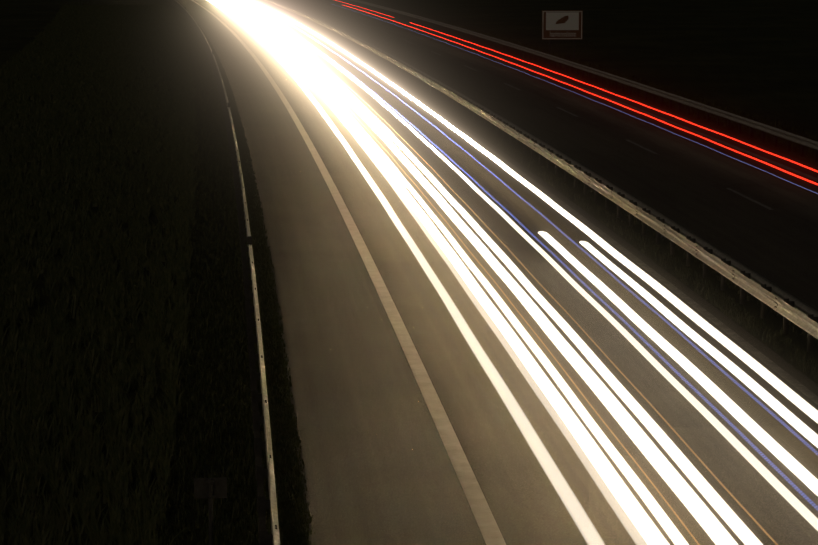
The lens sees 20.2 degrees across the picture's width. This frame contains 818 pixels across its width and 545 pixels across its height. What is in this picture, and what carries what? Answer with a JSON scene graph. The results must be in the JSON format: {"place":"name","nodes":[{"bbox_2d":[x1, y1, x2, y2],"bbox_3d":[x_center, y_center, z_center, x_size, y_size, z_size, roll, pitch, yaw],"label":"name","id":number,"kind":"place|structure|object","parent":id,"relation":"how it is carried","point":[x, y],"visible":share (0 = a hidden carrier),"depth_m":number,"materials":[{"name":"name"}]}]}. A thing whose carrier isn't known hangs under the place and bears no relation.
{"place":"outdoors","nodes":[
{"label":"outdoors","id":0,"kind":"place"},
{"bbox_2d":[0,0,817,544],"bbox_3d":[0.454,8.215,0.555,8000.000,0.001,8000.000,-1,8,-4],"label":"ground","id":1,"kind":"structure","parent":0,"point":[754,56],"depth_m":137.24,"materials":[{"name":"green plant"}]},
{"bbox_2d":[0,4,201,544],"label":"embankment grass","id":2,"kind":"structure","parent":1,"relation":"on","point":[104,41],"depth_m":57.48,"materials":[{"name":"plant"}]},
{"bbox_2d":[194,477,226,544],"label":"sign","id":3,"kind":"object","parent":1,"relation":"on","point":[210,489],"visible":1,"depth_m":29.45,"materials":[{"name":"grey metal"}]},
{"bbox_2d":[152,8,271,544],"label":"grass","id":4,"kind":"structure","parent":1,"relation":"on","point":[233,301],"depth_m":45.63,"materials":[{"name":"plant"}]},
{"bbox_2d":[167,0,279,544],"bbox_3d":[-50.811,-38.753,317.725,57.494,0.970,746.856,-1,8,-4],"label":"guardrail","id":5,"kind":"object","parent":1,"relation":"on","point":[263,505],"visible":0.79,"depth_m":43.53,"materials":[{"name":"metal"}]},
{"bbox_2d":[216,64,276,528],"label":"guardrail bolts","id":6,"kind":"object","parent":5,"relation":"on","point":[261,355],"visible":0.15,"depth_m":41.04,"materials":[{"name":"metal"}]},
{"bbox_2d":[195,20,315,544],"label":"kerb grass","id":7,"kind":"structure","parent":1,"relation":"on","point":[280,405],"depth_m":42.98,"materials":[{"name":"plant"}]},
{"bbox_2d":[176,0,484,544],"bbox_3d":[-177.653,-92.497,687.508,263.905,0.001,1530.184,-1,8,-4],"label":"road shoulder","id":8,"kind":"object","parent":1,"relation":"on","point":[377,469],"depth_m":43.77},
{"bbox_2d":[249,0,817,380],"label":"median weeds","id":9,"kind":"object","parent":1,"relation":"on","point":[748,321],"visible":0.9,"depth_m":63.99,"materials":[{"name":"green plant"}]},
{"bbox_2d":[257,0,817,351],"bbox_3d":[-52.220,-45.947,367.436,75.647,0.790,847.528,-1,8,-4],"label":"median guardrail","id":10,"kind":"object","parent":1,"relation":"on","point":[793,309],"visible":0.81,"depth_m":65.56,"materials":[{"name":"metal"}]},
{"bbox_2d":[351,38,777,310],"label":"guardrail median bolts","id":11,"kind":"object","parent":10,"relation":"on","point":[611,191],"visible":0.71,"depth_m":67.39,"materials":[{"name":"metal"}]},
{"bbox_2d":[311,22,817,347],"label":"median weeds","id":12,"kind":"object","parent":1,"relation":"on","point":[561,170],"visible":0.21,"depth_m":70.60,"materials":[{"name":"green plant"}]},
{"bbox_2d":[418,20,817,159],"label":"verge grass","id":13,"kind":"structure","parent":1,"relation":"on","point":[704,101],"depth_m":121.65,"materials":[{"name":"plant"}]},
{"bbox_2d":[194,0,817,544],"bbox_3d":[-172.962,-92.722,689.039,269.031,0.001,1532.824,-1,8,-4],"label":"road lanes","id":14,"kind":"structure","parent":0,"point":[560,444],"depth_m":46.11,"materials":[{"name":"grey asphalt"}]},
{"bbox_2d":[191,0,651,544],"bbox_3d":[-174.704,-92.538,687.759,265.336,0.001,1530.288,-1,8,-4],"label":"road markings","id":15,"kind":"object","parent":14,"relation":"on","point":[475,498],"visible":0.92,"depth_m":43.85,"materials":[{"name":"paint"}]},
{"bbox_2d":[246,0,817,404],"bbox_3d":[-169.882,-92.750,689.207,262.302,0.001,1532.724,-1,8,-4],"label":"road edge marking","id":16,"kind":"object","parent":14,"relation":"on","point":[798,385],"visible":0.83,"depth_m":57.10,"materials":[{"name":"paint"}]},
{"bbox_2d":[265,0,817,310],"bbox_3d":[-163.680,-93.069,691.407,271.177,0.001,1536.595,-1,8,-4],"label":"road","id":17,"kind":"structure","parent":0,"point":[684,178],"depth_m":88.35,"materials":[{"name":"grey asphalt"}]},
{"bbox_2d":[297,0,817,209],"bbox_3d":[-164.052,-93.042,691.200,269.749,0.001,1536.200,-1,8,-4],"label":"road markings","id":18,"kind":"object","parent":17,"relation":"on","point":[756,155],"visible":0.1,"depth_m":103.19,"materials":[{"name":"paint"}]},
{"bbox_2d":[337,0,817,161],"bbox_3d":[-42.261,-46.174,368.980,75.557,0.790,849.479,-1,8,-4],"label":"guardrail","id":19,"kind":"object","parent":17,"relation":"on","point":[803,141],"visible":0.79,"depth_m":118.02,"materials":[{"name":"metal"}]},
{"bbox_2d":[543,11,581,38],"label":"road sign","id":20,"kind":"object","parent":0,"point":[570,23],"visible":1,"depth_m":150.81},
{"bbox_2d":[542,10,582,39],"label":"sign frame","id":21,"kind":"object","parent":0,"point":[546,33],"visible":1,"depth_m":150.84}
]}

